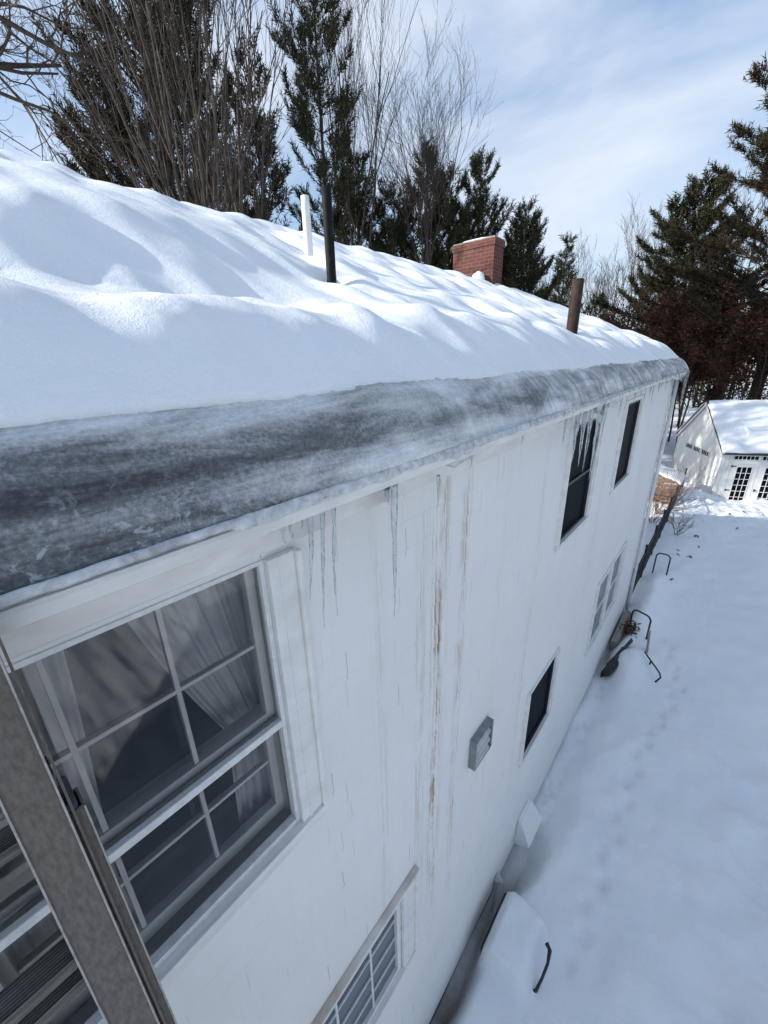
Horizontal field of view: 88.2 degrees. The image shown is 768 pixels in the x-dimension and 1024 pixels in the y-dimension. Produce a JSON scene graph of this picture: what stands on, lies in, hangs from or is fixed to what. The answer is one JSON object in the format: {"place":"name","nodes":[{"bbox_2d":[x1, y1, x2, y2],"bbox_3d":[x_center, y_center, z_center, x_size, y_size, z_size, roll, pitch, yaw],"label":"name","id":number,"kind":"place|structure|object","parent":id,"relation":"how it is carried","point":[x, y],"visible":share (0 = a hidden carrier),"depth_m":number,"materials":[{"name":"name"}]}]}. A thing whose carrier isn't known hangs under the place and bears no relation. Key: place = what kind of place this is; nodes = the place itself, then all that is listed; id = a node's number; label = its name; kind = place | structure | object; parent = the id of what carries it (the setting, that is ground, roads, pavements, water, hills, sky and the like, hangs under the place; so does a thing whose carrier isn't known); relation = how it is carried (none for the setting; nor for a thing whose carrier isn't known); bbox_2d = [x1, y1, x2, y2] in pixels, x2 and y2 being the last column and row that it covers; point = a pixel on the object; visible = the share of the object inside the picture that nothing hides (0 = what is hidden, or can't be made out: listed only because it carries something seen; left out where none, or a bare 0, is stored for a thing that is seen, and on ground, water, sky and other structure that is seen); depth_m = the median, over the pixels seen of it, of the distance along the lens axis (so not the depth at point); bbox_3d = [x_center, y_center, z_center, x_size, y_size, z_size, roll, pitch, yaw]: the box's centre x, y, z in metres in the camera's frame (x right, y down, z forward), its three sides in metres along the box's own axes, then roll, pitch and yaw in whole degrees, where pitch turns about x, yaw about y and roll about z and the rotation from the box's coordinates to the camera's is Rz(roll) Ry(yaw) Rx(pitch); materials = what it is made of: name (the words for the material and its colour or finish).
{"place":"outdoors","nodes":[
{"label":"outdoors","id":0,"kind":"place"},
{"bbox_2d":[0,0,767,358],"label":"sky","id":1,"kind":"structure","parent":0,"point":[604,103],"materials":[{"name":"blue"}]},
{"bbox_2d":[431,363,767,1023],"bbox_3d":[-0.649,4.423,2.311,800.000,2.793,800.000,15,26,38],"label":"snow ground","id":2,"kind":"structure","parent":0,"point":[634,884],"depth_m":5.27,"materials":[{"name":"white snow"}]},
{"bbox_2d":[0,637,177,1023],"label":"ladder","id":3,"kind":"object","parent":2,"relation":"on","point":[50,833],"visible":1,"depth_m":0.62,"materials":[{"name":"metal"}]},
{"bbox_2d":[0,0,220,182],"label":"oak tree","id":4,"kind":"object","parent":2,"relation":"on","point":[9,24],"visible":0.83,"depth_m":10.20,"materials":[{"name":"brown plant"}]},
{"bbox_2d":[56,30,172,193],"bbox_3d":[-9.317,-8.075,15.795,3.878,16.523,3.569,-14,24,-31],"label":"pine tree","id":5,"kind":"object","parent":2,"relation":"on","point":[75,168],"visible":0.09,"depth_m":13.33,"materials":[{"name":"green plant"}]},
{"bbox_2d":[22,0,275,219],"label":"pine tree","id":6,"kind":"object","parent":2,"relation":"on","point":[189,5],"visible":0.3,"depth_m":13.24,"materials":[{"name":"green plant"}]},
{"bbox_2d":[0,0,342,211],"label":"multi stem tree","id":7,"kind":"object","parent":2,"relation":"on","point":[215,161],"visible":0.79,"depth_m":8.95,"materials":[{"name":"brown plant"}]},
{"bbox_2d":[57,0,306,220],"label":"bare tree","id":8,"kind":"object","parent":2,"relation":"on","point":[243,183],"visible":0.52,"depth_m":12.16,"materials":[{"name":"brown plant"}]},
{"bbox_2d":[94,0,272,209],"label":"pine tree","id":9,"kind":"object","parent":2,"relation":"on","point":[146,95],"visible":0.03,"depth_m":16.36,"materials":[{"name":"green plant"}]},
{"bbox_2d":[219,22,302,230],"bbox_3d":[-5.250,-10.121,18.448,3.867,18.339,3.784,15,26,38],"label":"pine tree","id":10,"kind":"object","parent":2,"relation":"on","point":[280,181],"visible":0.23,"depth_m":16.28,"materials":[{"name":"green plant"}]},
{"bbox_2d":[263,0,365,244],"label":"pine tree","id":11,"kind":"object","parent":2,"relation":"on","point":[306,131],"visible":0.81,"depth_m":16.39,"materials":[{"name":"green plant"}]},
{"bbox_2d":[0,185,686,1023],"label":"house","id":12,"kind":"structure","parent":2,"relation":"on","point":[348,871],"depth_m":2.14,"materials":[{"name":"white paint"}]},
{"bbox_2d":[0,650,138,963],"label":"curtain","id":13,"kind":"object","parent":12,"relation":"hanging from","point":[30,940],"visible":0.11,"depth_m":1.03,"materials":[{"name":"white fabric"}]},
{"bbox_2d":[0,546,328,1023],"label":"window","id":14,"kind":"structure","parent":12,"relation":"in","point":[286,722],"depth_m":1.30,"materials":[{"name":"white paint"}]},
{"bbox_2d":[127,574,271,826],"bbox_3d":[-0.578,0.860,1.471,0.036,1.600,0.450,15,26,38],"label":"curtain","id":15,"kind":"object","parent":12,"relation":"hanging from","point":[206,627],"visible":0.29,"depth_m":1.35,"materials":[{"name":"white fabric"}]},
{"bbox_2d":[0,149,677,427],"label":"roof snow","id":16,"kind":"structure","parent":12,"relation":"on","point":[115,299],"depth_m":1.65,"materials":[{"name":"white snow"}]},
{"bbox_2d":[472,271,484,279],"bbox_3d":[2.056,-5.089,8.660,0.322,0.309,0.256,15,26,38],"label":"snow lump","id":17,"kind":"object","parent":16,"relation":"on","point":[478,275],"visible":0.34,"depth_m":8.55,"materials":[{"name":"white snow"}]},
{"bbox_2d":[0,357,688,610],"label":"ice dam","id":18,"kind":"structure","parent":12,"relation":"attached to","point":[83,500],"depth_m":0.90,"materials":[{"name":"white ice"}]},
{"bbox_2d":[280,527,287,551],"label":"icicle","id":19,"kind":"object","parent":18,"relation":"hanging from","point":[282,529],"visible":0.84,"depth_m":1.00,"materials":[{"name":"white"}]},
{"bbox_2d":[288,524,293,547],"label":"icicle","id":20,"kind":"object","parent":18,"relation":"hanging from","point":[290,530],"visible":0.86,"depth_m":1.01,"materials":[{"name":"white"}]},
{"bbox_2d":[306,516,313,598],"bbox_3d":[-0.199,0.115,1.080,0.018,0.261,0.046,5,21,17],"label":"icicle","id":21,"kind":"object","parent":18,"relation":"hanging from","point":[309,522],"visible":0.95,"depth_m":1.07,"materials":[{"name":"white"}]},
{"bbox_2d":[320,511,324,627],"bbox_3d":[-0.170,0.160,1.130,0.015,0.380,0.044,5,21,17],"label":"icicle","id":22,"kind":"object","parent":18,"relation":"hanging from","point":[322,521],"visible":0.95,"depth_m":1.11,"materials":[{"name":"white"}]},
{"bbox_2d":[331,507,337,615],"bbox_3d":[-0.140,0.140,1.166,0.015,0.371,0.032,6,21,18],"label":"icicle","id":23,"kind":"object","parent":18,"relation":"hanging from","point":[333,511],"visible":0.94,"depth_m":1.14,"materials":[{"name":"white"}]},
{"bbox_2d":[383,487,389,503],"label":"icicle","id":24,"kind":"object","parent":18,"relation":"hanging from","point":[386,492],"visible":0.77,"depth_m":1.29,"materials":[{"name":"white"}]},
{"bbox_2d":[391,484,397,616],"bbox_3d":[0.038,0.131,1.385,0.024,0.541,0.041,5,21,17],"label":"icicle","id":25,"kind":"object","parent":18,"relation":"hanging from","point":[394,501],"visible":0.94,"depth_m":1.35,"materials":[{"name":"white"}]},
{"bbox_2d":[563,419,567,441],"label":"icicle","id":26,"kind":"object","parent":18,"relation":"hanging from","point":[565,423],"visible":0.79,"depth_m":2.58,"materials":[{"name":"white"}]},
{"bbox_2d":[572,413,581,459],"bbox_3d":[1.350,-0.527,2.796,0.039,0.345,0.073,7,22,22],"label":"icicle","id":27,"kind":"object","parent":18,"relation":"hanging from","point":[577,423],"visible":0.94,"depth_m":2.77,"materials":[{"name":"white"}]},
{"bbox_2d":[578,411,587,463],"bbox_3d":[1.465,-0.542,2.941,0.038,0.403,0.054,15,26,38],"label":"icicle","id":28,"kind":"object","parent":18,"relation":"hanging from","point":[584,421],"visible":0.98,"depth_m":2.90,"materials":[{"name":"white"}]},
{"bbox_2d":[589,404,605,477],"bbox_3d":[1.779,-0.574,3.339,0.054,0.664,0.108,5,21,17],"label":"icicle","id":29,"kind":"object","parent":18,"relation":"hanging from","point":[599,417],"visible":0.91,"depth_m":3.29,"materials":[{"name":"white"}]},
{"bbox_2d":[602,403,608,432],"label":"icicle","id":30,"kind":"object","parent":18,"relation":"hanging from","point":[607,406],"visible":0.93,"depth_m":3.40,"materials":[{"name":"white"}]},
{"bbox_2d":[680,371,689,405],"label":"icicle","id":31,"kind":"object","parent":18,"relation":"hanging from","point":[684,389],"visible":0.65,"depth_m":8.02,"materials":[{"name":"white"}]},
{"bbox_2d":[311,865,419,1023],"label":"window","id":32,"kind":"structure","parent":12,"relation":"in","point":[364,991],"depth_m":2.62,"materials":[{"name":"white paint"}]},
{"bbox_2d":[436,475,439,502],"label":"icicle","id":33,"kind":"object","parent":12,"relation":"hanging from","point":[438,482],"visible":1,"depth_m":1.52,"materials":[{"name":"white"}]},
{"bbox_2d":[518,647,560,768],"bbox_3d":[1.786,2.267,4.686,0.162,1.065,0.990,15,26,38],"label":"window","id":34,"kind":"structure","parent":12,"relation":"in","point":[537,712],"depth_m":4.74,"materials":[{"name":"white paint"}]},
{"bbox_2d":[554,410,605,552],"bbox_3d":[1.911,-0.343,3.964,0.162,1.235,1.070,15,26,38],"label":"window","id":35,"kind":"structure","parent":12,"relation":"in","point":[576,495],"depth_m":4.02,"materials":[{"name":"glass"}]},
{"bbox_2d":[582,408,594,471],"bbox_3d":[1.593,-0.555,3.110,0.034,0.522,0.073,5,21,17],"label":"icicle","id":36,"kind":"object","parent":12,"relation":"hanging from","point":[590,418],"visible":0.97,"depth_m":3.07,"materials":[{"name":"white"}]},
{"bbox_2d":[584,541,627,657],"bbox_3d":[3.955,1.478,7.125,0.162,1.385,2.100,15,26,38],"label":"window","id":37,"kind":"structure","parent":12,"relation":"in","point":[605,598],"depth_m":7.06,"materials":[{"name":"glass"}]},
{"bbox_2d":[609,394,645,495],"bbox_3d":[3.331,-0.962,5.527,0.162,1.235,1.150,15,26,38],"label":"window","id":38,"kind":"structure","parent":12,"relation":"in","point":[633,409],"depth_m":5.64,"materials":[{"name":"glass"}]},
{"bbox_2d":[266,0,421,248],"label":"bare tree","id":39,"kind":"object","parent":2,"relation":"on","point":[377,115],"visible":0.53,"depth_m":18.75,"materials":[{"name":"grey plant"}]},
{"bbox_2d":[319,144,399,255],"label":"pine tree","id":40,"kind":"object","parent":2,"relation":"on","point":[360,197],"visible":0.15,"depth_m":20.69,"materials":[{"name":"green plant"}]},
{"bbox_2d":[365,170,438,265],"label":"pine tree","id":41,"kind":"object","parent":2,"relation":"on","point":[392,236],"visible":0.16,"depth_m":21.53,"materials":[{"name":"green plant"}]},
{"bbox_2d":[335,0,500,264],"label":"bare tree","id":42,"kind":"object","parent":2,"relation":"on","point":[424,198],"visible":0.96,"depth_m":18.95,"materials":[{"name":"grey plant"}]},
{"bbox_2d":[389,134,464,269],"bbox_3d":[2.291,-11.959,24.373,7.022,17.359,6.544,15,26,38],"label":"pine tree","id":43,"kind":"object","parent":2,"relation":"on","point":[406,242],"visible":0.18,"depth_m":21.58,"materials":[{"name":"green plant"}]},
{"bbox_2d":[423,157,494,269],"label":"pine tree","id":44,"kind":"object","parent":2,"relation":"on","point":[464,220],"visible":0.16,"depth_m":21.71,"materials":[{"name":"green plant"}]},
{"bbox_2d":[442,142,525,286],"bbox_3d":[5.685,-12.279,25.159,5.497,17.264,6.358,3,21,11],"label":"pine tree","id":45,"kind":"object","parent":2,"relation":"on","point":[480,198],"visible":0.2,"depth_m":22.00,"materials":[{"name":"green plant"}]},
{"bbox_2d":[480,893,551,992],"bbox_3d":[1.437,4.760,4.266,0.599,0.661,0.610,15,26,38],"label":"hoop","id":46,"kind":"object","parent":2,"relation":"on","point":[537,987],"visible":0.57,"depth_m":4.08,"materials":[{"name":"black metal"}]},
{"bbox_2d":[502,210,553,293],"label":"pine tree","id":47,"kind":"object","parent":2,"relation":"on","point":[541,233],"visible":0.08,"depth_m":23.87,"materials":[{"name":"green plant"}]},
{"bbox_2d":[501,194,563,300],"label":"pine tree","id":48,"kind":"object","parent":2,"relation":"on","point":[529,267],"visible":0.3,"depth_m":21.95,"materials":[{"name":"green plant"}]},
{"bbox_2d":[547,231,588,313],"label":"pine tree","id":49,"kind":"object","parent":2,"relation":"on","point":[567,252],"visible":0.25,"depth_m":28.07,"materials":[{"name":"green plant"}]},
{"bbox_2d":[538,227,619,312],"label":"bare tree","id":50,"kind":"object","parent":2,"relation":"on","point":[541,281],"visible":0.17,"depth_m":38.35,"materials":[{"name":"grey plant"}]},
{"bbox_2d":[583,289,615,320],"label":"pine tree","id":51,"kind":"object","parent":2,"relation":"on","point":[593,302],"visible":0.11,"depth_m":32.99,"materials":[{"name":"green plant"}]},
{"bbox_2d":[559,235,642,320],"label":"bare tree","id":52,"kind":"object","parent":2,"relation":"on","point":[605,285],"visible":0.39,"depth_m":39.00,"materials":[{"name":"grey plant"}]},
{"bbox_2d":[600,638,632,676],"bbox_3d":[4.931,3.133,8.276,1.085,0.610,0.203,-14,24,-31],"label":"shovel","id":53,"kind":"object","parent":2,"relation":"on","point":[612,664],"visible":0.96,"depth_m":8.08,"materials":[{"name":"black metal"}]},
{"bbox_2d":[609,610,630,648],"bbox_3d":[5.569,2.749,9.296,0.150,0.220,1.500,15,26,38],"label":"edging","id":54,"kind":"object","parent":2,"relation":"on","point":[617,636],"visible":0.81,"depth_m":9.05,"materials":[{"name":"concrete"}]},
{"bbox_2d":[620,620,640,637],"bbox_3d":[5.630,2.622,9.067,0.430,0.352,0.708,15,26,38],"label":"dead plant","id":55,"kind":"object","parent":2,"relation":"on","point":[627,629],"visible":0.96,"depth_m":8.98,"materials":[{"name":"brown plant"}]},
{"bbox_2d":[629,609,651,639],"bbox_3d":[5.737,2.589,8.913,0.037,0.782,0.440,-11,22,-24],"label":"metal hoop","id":56,"kind":"object","parent":2,"relation":"on","point":[650,622],"visible":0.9,"depth_m":8.75,"materials":[{"name":"black metal"}]},
{"bbox_2d":[603,284,681,348],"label":"beech tree","id":57,"kind":"object","parent":2,"relation":"on","point":[621,326],"visible":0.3,"depth_m":24.13,"materials":[{"name":"brown plant"}]},
{"bbox_2d":[625,284,659,332],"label":"pine tree","id":58,"kind":"object","parent":2,"relation":"on","point":[648,290],"visible":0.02,"depth_m":33.43,"materials":[{"name":"green plant"}]},
{"bbox_2d":[646,630,650,652],"bbox_3d":[5.608,2.864,8.428,0.070,0.640,0.274,5,21,18],"label":"board","id":59,"kind":"object","parent":2,"relation":"on","point":[648,641],"visible":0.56,"depth_m":8.38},
{"bbox_2d":[591,189,712,330],"bbox_3d":[23.123,-17.627,34.910,7.996,19.773,8.382,0,20,5],"label":"bare tree","id":60,"kind":"object","parent":2,"relation":"on","point":[649,272],"visible":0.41,"depth_m":34.22,"materials":[{"name":"grey plant"}]},
{"bbox_2d":[644,651,660,682],"bbox_3d":[5.330,3.102,7.873,0.143,0.322,0.597,3,21,12],"label":"bent rod","id":61,"kind":"object","parent":2,"relation":"on","point":[659,678],"visible":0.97,"depth_m":7.78,"materials":[{"name":"black metal"}]},
{"bbox_2d":[601,276,709,376],"bbox_3d":[17.278,-9.582,26.302,6.595,10.686,4.915,6,21,19],"label":"beech tree","id":62,"kind":"object","parent":2,"relation":"on","point":[661,305],"visible":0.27,"depth_m":24.21,"materials":[{"name":"brown plant"}]},
{"bbox_2d":[625,468,687,607],"bbox_3d":[10.302,0.233,14.506,0.084,1.195,12.664,15,26,38],"label":"picket fence","id":63,"kind":"object","parent":2,"relation":"on","point":[648,551],"visible":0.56,"depth_m":12.38,"materials":[{"name":"brown wood"}]},
{"bbox_2d":[652,553,670,574],"bbox_3d":[7.903,1.578,11.305,0.368,0.872,0.038,17,27,41],"label":"metal hoop","id":64,"kind":"object","parent":2,"relation":"on","point":[668,563],"visible":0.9,"depth_m":11.21,"materials":[{"name":"black metal"}]},
{"bbox_2d":[648,473,680,504],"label":"slatted shed","id":65,"kind":"structure","parent":2,"relation":"on","point":[662,481],"depth_m":16.96,"materials":[{"name":"brown wood"}]},
{"bbox_2d":[655,464,684,484],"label":"snow","id":66,"kind":"structure","parent":65,"relation":"on","point":[670,475],"depth_m":16.99,"materials":[{"name":"white snow"}]},
{"bbox_2d":[646,485,683,522],"bbox_3d":[10.363,-0.286,14.954,1.391,1.715,2.365,54,58,66],"label":"shrub","id":67,"kind":"object","parent":2,"relation":"on","point":[662,505],"visible":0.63,"depth_m":14.89,"materials":[{"name":"brown plant"}]},
{"bbox_2d":[619,293,711,359],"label":"beech tree","id":68,"kind":"object","parent":2,"relation":"on","point":[658,332],"visible":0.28,"depth_m":23.70,"materials":[{"name":"brown plant"}]},
{"bbox_2d":[567,242,766,408],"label":"woodland","id":69,"kind":"object","parent":2,"relation":"on","point":[594,281],"visible":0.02,"depth_m":39.07,"materials":[{"name":"plant"}]},
{"bbox_2d":[642,296,711,347],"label":"beech tree","id":70,"kind":"object","parent":2,"relation":"on","point":[671,327],"visible":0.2,"depth_m":24.28,"materials":[{"name":"brown plant"}]},
{"bbox_2d":[651,463,711,514],"bbox_3d":[11.130,-0.795,15.376,2.552,2.300,2.084,15,26,38],"label":"shrub","id":71,"kind":"object","parent":2,"relation":"on","point":[662,491],"visible":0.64,"depth_m":15.54,"materials":[{"name":"brown plant"}]},
{"bbox_2d":[666,510,696,535],"bbox_3d":[10.243,0.475,13.814,0.970,1.072,1.224,15,26,38],"label":"shrub","id":72,"kind":"object","parent":2,"relation":"on","point":[672,519],"visible":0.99,"depth_m":13.94,"materials":[{"name":"brown plant"}]},
{"bbox_2d":[598,164,767,383],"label":"pine tree","id":73,"kind":"object","parent":2,"relation":"on","point":[687,207],"visible":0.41,"depth_m":26.21,"materials":[{"name":"green plant"}]},
{"bbox_2d":[650,284,718,446],"bbox_3d":[18.286,-9.297,25.907,4.097,10.382,6.538,1,20,7],"label":"beech tree","id":74,"kind":"object","parent":2,"relation":"on","point":[696,344],"visible":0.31,"depth_m":24.06,"materials":[{"name":"brown plant"}]},
{"bbox_2d":[633,278,740,445],"bbox_3d":[19.125,-9.697,26.730,7.007,10.519,7.704,15,26,38],"label":"beech tree","id":75,"kind":"object","parent":2,"relation":"on","point":[678,426],"visible":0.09,"depth_m":25.96,"materials":[{"name":"brown plant"}]},
{"bbox_2d":[659,455,714,501],"bbox_3d":[12.270,-1.183,16.260,1.937,2.444,2.985,15,26,38],"label":"shrub","id":76,"kind":"object","parent":2,"relation":"on","point":[699,467],"visible":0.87,"depth_m":15.87,"materials":[{"name":"brown plant"}]},
{"bbox_2d":[667,320,715,441],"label":"beech tree","id":77,"kind":"object","parent":2,"relation":"on","point":[668,440],"visible":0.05,"depth_m":29.19,"materials":[{"name":"brown plant"}]},
{"bbox_2d":[679,351,705,392],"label":"beech tree","id":78,"kind":"object","parent":2,"relation":"on","point":[694,378],"visible":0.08,"depth_m":25.20,"materials":[{"name":"brown plant"}]},
{"bbox_2d":[635,51,767,399],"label":"pine tree","id":79,"kind":"object","parent":2,"relation":"on","point":[742,233],"visible":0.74,"depth_m":21.58,"materials":[{"name":"green plant"}]},
{"bbox_2d":[673,337,743,407],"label":"beech tree","id":80,"kind":"object","parent":2,"relation":"on","point":[710,392],"visible":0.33,"depth_m":24.76,"materials":[{"name":"brown plant"}]},
{"bbox_2d":[656,149,767,399],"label":"bare tree","id":81,"kind":"object","parent":2,"relation":"on","point":[727,243],"visible":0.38,"depth_m":23.86,"materials":[{"name":"plant"}]},
{"bbox_2d":[661,263,767,399],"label":"beech tree","id":82,"kind":"object","parent":2,"relation":"on","point":[716,327],"visible":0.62,"depth_m":22.16,"materials":[{"name":"brown plant"}]},
{"bbox_2d":[668,332,766,425],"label":"evergreen woodland","id":83,"kind":"object","parent":2,"relation":"on","point":[694,402],"visible":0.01,"depth_m":37.22,"materials":[{"name":"plant"}]},
{"bbox_2d":[671,400,767,499],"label":"garage","id":84,"kind":"structure","parent":2,"relation":"on","point":[740,476],"depth_m":17.73,"materials":[{"name":"white paint"}]},
{"bbox_2d":[686,442,692,449],"bbox_3d":[15.496,-3.358,20.117,0.026,0.270,0.740,4,21,15],"label":"window","id":85,"kind":"structure","parent":84,"relation":"in","point":[688,445],"depth_m":20.08,"materials":[{"name":"black glass"}]},
{"bbox_2d":[693,445,700,452],"bbox_3d":[15.265,-3.064,19.331,0.026,0.270,0.740,4,21,15],"label":"window","id":86,"kind":"structure","parent":84,"relation":"in","point":[697,449],"depth_m":19.32,"materials":[{"name":"white paint"}]},
{"bbox_2d":[701,448,709,456],"bbox_3d":[15.034,-2.770,18.546,0.026,0.270,0.740,4,21,15],"label":"window","id":87,"kind":"structure","parent":84,"relation":"in","point":[704,452],"depth_m":18.51,"materials":[{"name":"black glass"}]},
{"bbox_2d":[675,400,767,453],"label":"garage snow","id":88,"kind":"structure","parent":84,"relation":"on","point":[741,426],"depth_m":17.40,"materials":[{"name":"white snow"}]},
{"bbox_2d":[722,464,758,499],"bbox_3d":[15.528,-1.202,17.303,1.000,1.780,0.037,4,21,15],"label":"door","id":89,"kind":"structure","parent":84,"relation":"in","point":[741,477],"depth_m":17.26,"materials":[{"name":"white paint"}]},
{"bbox_2d":[733,455,759,460],"bbox_3d":[15.478,-2.300,16.913,0.930,0.211,0.025,4,21,15],"label":"transom window","id":90,"kind":"structure","parent":84,"relation":"in","point":[736,457],"depth_m":16.91,"materials":[{"name":"white paint"}]},
{"bbox_2d":[749,465,767,499],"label":"door","id":91,"kind":"structure","parent":84,"relation":"in","point":[760,488],"depth_m":17.10,"materials":[{"name":"white paint"}]},
{"bbox_2d":[761,456,767,460],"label":"transom window","id":92,"kind":"structure","parent":84,"relation":"in","point":[764,458],"depth_m":16.75,"materials":[{"name":"black glass"}]},
{"bbox_2d":[672,316,767,405],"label":"beech tree","id":93,"kind":"object","parent":2,"relation":"on","point":[708,386],"visible":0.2,"depth_m":24.39,"materials":[{"name":"brown plant"}]},
{"bbox_2d":[690,269,766,371],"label":"beech tree","id":94,"kind":"object","parent":2,"relation":"on","point":[760,277],"visible":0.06,"depth_m":24.39,"materials":[{"name":"brown plant"}]},
{"bbox_2d":[697,289,767,399],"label":"beech tree","id":95,"kind":"object","parent":2,"relation":"on","point":[744,330],"visible":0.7,"depth_m":21.57,"materials":[{"name":"brown plant"}]},
{"bbox_2d":[704,331,767,399],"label":"beech tree","id":96,"kind":"object","parent":2,"relation":"on","point":[743,376],"visible":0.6,"depth_m":22.32,"materials":[{"name":"brown plant"}]},
{"bbox_2d":[718,300,767,389],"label":"beech tree","id":97,"kind":"object","parent":2,"relation":"on","point":[750,322],"visible":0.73,"depth_m":20.84,"materials":[{"name":"brown plant"}]},
{"bbox_2d":[755,336,767,375],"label":"beech tree","id":98,"kind":"object","parent":2,"relation":"on","point":[764,342],"visible":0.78,"depth_m":21.23,"materials":[{"name":"brown plant"}]}
]}

